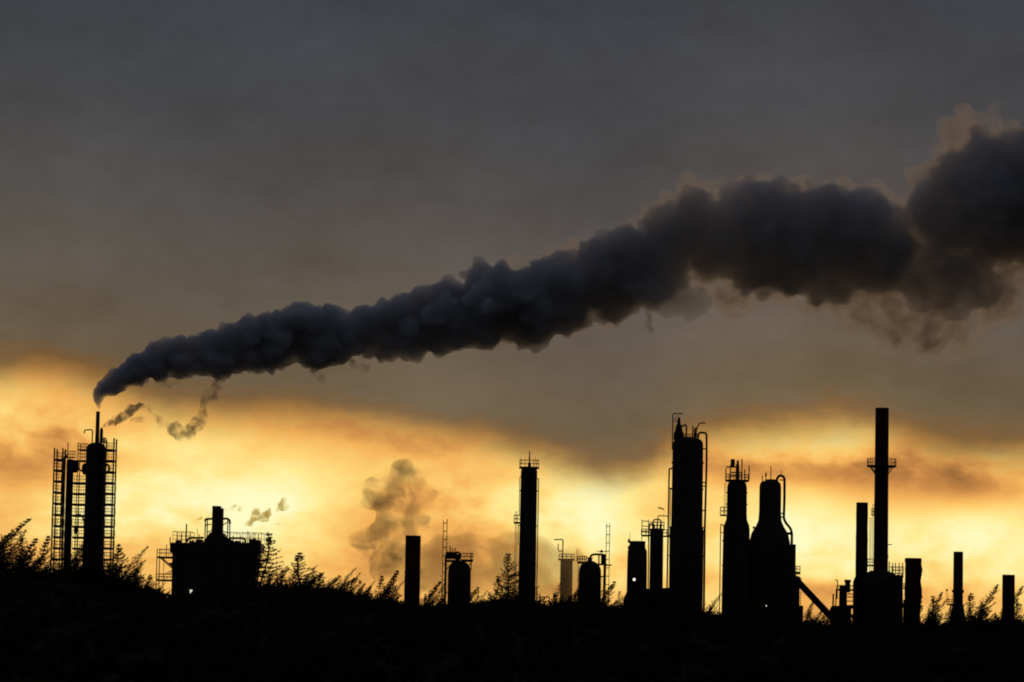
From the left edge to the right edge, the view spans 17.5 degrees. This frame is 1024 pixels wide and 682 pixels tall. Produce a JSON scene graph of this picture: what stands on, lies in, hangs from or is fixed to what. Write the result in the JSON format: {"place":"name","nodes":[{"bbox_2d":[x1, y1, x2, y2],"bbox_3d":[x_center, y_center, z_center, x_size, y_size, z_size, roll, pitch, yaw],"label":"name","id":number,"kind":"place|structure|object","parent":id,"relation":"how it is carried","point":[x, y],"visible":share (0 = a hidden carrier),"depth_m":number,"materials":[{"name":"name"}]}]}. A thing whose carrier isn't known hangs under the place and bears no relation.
{"place":"outdoors","nodes":[
{"label":"outdoors","id":0,"kind":"place"},
{"bbox_2d":[0,581,1023,681],"bbox_3d":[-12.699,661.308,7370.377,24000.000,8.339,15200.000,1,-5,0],"label":"ground","id":1,"kind":"structure","parent":0,"point":[155,653],"depth_m":235.25,"materials":[{"name":"black plant"}]},
{"bbox_2d":[0,517,33,572],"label":"conifer tree","id":2,"kind":"object","parent":1,"relation":"on","point":[8,538],"visible":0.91,"depth_m":400.26,"materials":[{"name":"black plant"}]},
{"bbox_2d":[8,556,39,581],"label":"conifer tree","id":3,"kind":"object","parent":1,"relation":"on","point":[19,560],"visible":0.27,"depth_m":394.04,"materials":[{"name":"black plant"}]},
{"bbox_2d":[15,538,37,570],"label":"conifer tree","id":4,"kind":"object","parent":1,"relation":"on","point":[32,544],"visible":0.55,"depth_m":409.15,"materials":[{"name":"black plant"}]},
{"bbox_2d":[10,537,50,571],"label":"conifer tree","id":5,"kind":"object","parent":1,"relation":"on","point":[21,547],"visible":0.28,"depth_m":410.94,"materials":[{"name":"black plant"}]},
{"bbox_2d":[28,555,44,581],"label":"conifer tree","id":6,"kind":"object","parent":1,"relation":"on","point":[38,560],"visible":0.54,"depth_m":400.63,"materials":[{"name":"black plant"}]},
{"bbox_2d":[35,536,56,569],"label":"conifer tree","id":7,"kind":"object","parent":1,"relation":"on","point":[45,546],"visible":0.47,"depth_m":424.67,"materials":[{"name":"black plant"}]},
{"bbox_2d":[50,443,84,571],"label":"distillation column","id":8,"kind":"structure","parent":1,"relation":"on","point":[68,470],"depth_m":807.26,"materials":[{"name":"metal"}]},
{"bbox_2d":[74,411,116,570],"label":"distillation column","id":9,"kind":"structure","parent":1,"relation":"on","point":[94,467],"depth_m":802.85,"materials":[{"name":"metal"}]},
{"bbox_2d":[68,539,126,585],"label":"conifer tree","id":10,"kind":"object","parent":1,"relation":"on","point":[84,558],"visible":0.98,"depth_m":396.88,"materials":[{"name":"black plant"}]},
{"bbox_2d":[110,544,132,575],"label":"conifer tree","id":11,"kind":"object","parent":1,"relation":"on","point":[117,546],"visible":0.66,"depth_m":414.31,"materials":[{"name":"black plant"}]},
{"bbox_2d":[130,570,159,597],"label":"conifer tree","id":12,"kind":"object","parent":1,"relation":"on","point":[137,583],"visible":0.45,"depth_m":403.66,"materials":[{"name":"black plant"}]},
{"bbox_2d":[145,574,162,594],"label":"conifer tree","id":13,"kind":"object","parent":1,"relation":"on","point":[149,577],"visible":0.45,"depth_m":410.68,"materials":[{"name":"black plant"}]},
{"bbox_2d":[156,506,267,600],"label":"furnace building","id":14,"kind":"structure","parent":1,"relation":"on","point":[216,555],"depth_m":783.31,"materials":[{"name":"metal"}]},
{"bbox_2d":[241,532,290,587],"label":"conifer tree","id":15,"kind":"object","parent":1,"relation":"on","point":[266,559],"visible":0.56,"depth_m":423.92,"materials":[{"name":"black plant"}]},
{"bbox_2d":[274,570,302,588],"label":"conifer tree","id":16,"kind":"object","parent":1,"relation":"on","point":[281,578],"visible":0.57,"depth_m":402.65,"materials":[{"name":"black plant"}]},
{"bbox_2d":[285,552,324,588],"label":"conifer tree","id":17,"kind":"object","parent":1,"relation":"on","point":[299,558],"visible":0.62,"depth_m":408.64,"materials":[{"name":"black plant"}]},
{"bbox_2d":[294,572,324,596],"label":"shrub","id":18,"kind":"object","parent":1,"relation":"on","point":[318,577],"visible":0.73,"depth_m":397.95,"materials":[{"name":"black plant"}]},
{"bbox_2d":[324,575,350,591],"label":"conifer tree","id":19,"kind":"object","parent":1,"relation":"on","point":[335,580],"visible":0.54,"depth_m":403.92,"materials":[{"name":"black plant"}]},
{"bbox_2d":[327,577,357,599],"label":"conifer tree","id":20,"kind":"object","parent":1,"relation":"on","point":[347,585],"visible":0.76,"depth_m":396.56,"materials":[{"name":"black plant"}]},
{"bbox_2d":[373,576,385,598],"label":"conifer tree","id":21,"kind":"object","parent":1,"relation":"on","point":[376,591],"visible":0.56,"depth_m":410.96,"materials":[{"name":"black plant"}]},
{"bbox_2d":[378,588,389,600],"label":"conifer tree","id":22,"kind":"object","parent":1,"relation":"on","point":[383,595],"visible":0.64,"depth_m":400.61,"materials":[{"name":"black plant"}]},
{"bbox_2d":[381,571,404,601],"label":"conifer tree","id":23,"kind":"object","parent":1,"relation":"on","point":[391,578],"visible":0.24,"depth_m":416.88,"materials":[{"name":"black plant"}]},
{"bbox_2d":[404,535,420,605],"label":"chimney stack","id":24,"kind":"object","parent":1,"relation":"on","point":[412,572],"visible":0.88,"depth_m":796.84,"materials":[{"name":"metal"}]},
{"bbox_2d":[422,581,451,606],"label":"conifer tree","id":25,"kind":"object","parent":1,"relation":"on","point":[435,588],"visible":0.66,"depth_m":407.02,"materials":[{"name":"black plant"}]},
{"bbox_2d":[442,519,472,603],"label":"domed vessel","id":26,"kind":"object","parent":1,"relation":"on","point":[459,576],"visible":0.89,"depth_m":791.12,"materials":[{"name":"metal"}]},
{"bbox_2d":[466,587,478,602],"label":"conifer tree","id":27,"kind":"object","parent":1,"relation":"on","point":[474,591],"visible":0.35,"depth_m":403.65,"materials":[{"name":"black plant"}]},
{"bbox_2d":[479,576,510,606],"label":"conifer tree","id":28,"kind":"object","parent":1,"relation":"on","point":[497,588],"visible":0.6,"depth_m":396.87,"materials":[{"name":"black plant"}]},
{"bbox_2d":[0,530,1023,681],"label":"undergrowth","id":29,"kind":"object","parent":1,"relation":"on","point":[307,659],"visible":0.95,"depth_m":225.71,"materials":[{"name":"black plant"}]},
{"bbox_2d":[494,553,540,604],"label":"conifer tree","id":30,"kind":"object","parent":1,"relation":"on","point":[512,583],"visible":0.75,"depth_m":402.86,"materials":[{"name":"black plant"}]},
{"bbox_2d":[514,451,538,600],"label":"slim column","id":31,"kind":"structure","parent":1,"relation":"on","point":[528,518],"depth_m":797.77,"materials":[{"name":"metal"}]},
{"bbox_2d":[554,539,574,602],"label":"hazy column","id":32,"kind":"structure","parent":1,"relation":"on","point":[566,569],"depth_m":936.46,"materials":[{"name":"metal"}]},
{"bbox_2d":[577,523,611,605],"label":"domed vessel","id":33,"kind":"object","parent":1,"relation":"on","point":[590,571],"visible":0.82,"depth_m":791.36,"materials":[{"name":"metal"}]},
{"bbox_2d":[602,581,623,606],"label":"conifer tree","id":34,"kind":"object","parent":1,"relation":"on","point":[611,587],"visible":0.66,"depth_m":406.97,"materials":[{"name":"black plant"}]},
{"bbox_2d":[626,539,646,606],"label":"stub column","id":35,"kind":"structure","parent":1,"relation":"on","point":[637,570],"depth_m":796.38,"materials":[{"name":"metal"}]},
{"bbox_2d":[623,588,668,609],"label":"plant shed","id":36,"kind":"structure","parent":1,"relation":"on","point":[665,593],"depth_m":805.53,"materials":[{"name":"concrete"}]},
{"bbox_2d":[641,507,669,604],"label":"stub column","id":37,"kind":"structure","parent":1,"relation":"on","point":[655,576],"depth_m":800.39,"materials":[{"name":"metal"}]},
{"bbox_2d":[666,413,707,612],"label":"tall column","id":38,"kind":"structure","parent":1,"relation":"on","point":[686,538],"depth_m":794.68,"materials":[{"name":"metal"}]},
{"bbox_2d":[719,459,750,615],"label":"bottle column","id":39,"kind":"structure","parent":1,"relation":"on","point":[736,559],"depth_m":796.61,"materials":[{"name":"metal"}]},
{"bbox_2d":[749,466,802,621],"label":"bottle column","id":40,"kind":"structure","parent":1,"relation":"on","point":[773,566],"depth_m":796.19,"materials":[{"name":"metal"}]},
{"bbox_2d":[803,600,814,619],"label":"conifer tree","id":41,"kind":"object","parent":1,"relation":"on","point":[811,608],"visible":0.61,"depth_m":408.69,"materials":[{"name":"black plant"}]},
{"bbox_2d":[796,575,829,618],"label":"slanting duct","id":42,"kind":"object","parent":1,"relation":"on","point":[810,595],"visible":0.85,"depth_m":797.17,"materials":[{"name":"metal"}]},
{"bbox_2d":[830,580,858,622],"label":"pipework tangle","id":43,"kind":"object","parent":1,"relation":"on","point":[843,607],"visible":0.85,"depth_m":788.94,"materials":[{"name":"metal"}]},
{"bbox_2d":[855,502,873,622],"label":"chimney stack","id":44,"kind":"object","parent":1,"relation":"on","point":[861,566],"visible":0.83,"depth_m":797.73,"materials":[{"name":"metal"}]},
{"bbox_2d":[853,408,902,625],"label":"furnace stack","id":45,"kind":"object","parent":1,"relation":"on","point":[877,585],"visible":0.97,"depth_m":799.55,"materials":[{"name":"metal"}]},
{"bbox_2d":[889,563,907,623],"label":"pipework cage","id":46,"kind":"object","parent":1,"relation":"on","point":[902,605],"visible":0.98,"depth_m":792.60,"materials":[{"name":"metal"}]},
{"bbox_2d":[903,558,922,623],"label":"chimney stack","id":47,"kind":"object","parent":1,"relation":"on","point":[913,586],"visible":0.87,"depth_m":796.52,"materials":[{"name":"metal"}]},
{"bbox_2d":[911,605,923,627],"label":"conifer tree","id":48,"kind":"object","parent":1,"relation":"on","point":[920,610],"visible":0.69,"depth_m":404.45,"materials":[{"name":"black plant"}]},
{"bbox_2d":[918,592,942,624],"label":"conifer tree","id":49,"kind":"object","parent":1,"relation":"on","point":[939,597],"visible":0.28,"depth_m":406.54,"materials":[{"name":"black plant"}]},
{"bbox_2d":[917,595,947,631],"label":"conifer tree","id":50,"kind":"object","parent":1,"relation":"on","point":[932,602],"visible":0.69,"depth_m":400.70,"materials":[{"name":"black plant"}]},
{"bbox_2d":[944,604,964,629],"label":"conifer tree","id":51,"kind":"object","parent":1,"relation":"on","point":[950,612],"visible":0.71,"depth_m":398.51,"materials":[{"name":"black plant"}]},
{"bbox_2d":[946,552,965,623],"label":"chimney stack","id":52,"kind":"object","parent":1,"relation":"on","point":[957,597],"visible":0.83,"depth_m":792.25,"materials":[{"name":"metal"}]},
{"bbox_2d":[963,592,990,626],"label":"conifer tree","id":53,"kind":"object","parent":1,"relation":"on","point":[970,603],"visible":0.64,"depth_m":402.49,"materials":[{"name":"black plant"}]},
{"bbox_2d":[965,584,998,627],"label":"conifer tree","id":54,"kind":"object","parent":1,"relation":"on","point":[982,611],"visible":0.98,"depth_m":398.26,"materials":[{"name":"black plant"}]},
{"bbox_2d":[991,586,1023,628],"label":"conifer tree","id":55,"kind":"object","parent":1,"relation":"on","point":[1007,613],"visible":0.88,"depth_m":400.58,"materials":[{"name":"black plant"}]},
{"bbox_2d":[1002,575,1014,618],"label":"chimney stack","id":56,"kind":"object","parent":1,"relation":"on","point":[1008,586],"visible":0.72,"depth_m":791.88,"materials":[{"name":"metal"}]},
{"bbox_2d":[1003,601,1023,630],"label":"conifer tree","id":57,"kind":"object","parent":1,"relation":"on","point":[1015,619],"visible":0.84,"depth_m":396.58,"materials":[{"name":"black plant"}]},
{"bbox_2d":[0,0,1023,623],"label":"sky","id":58,"kind":"structure","parent":0,"point":[323,275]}
]}

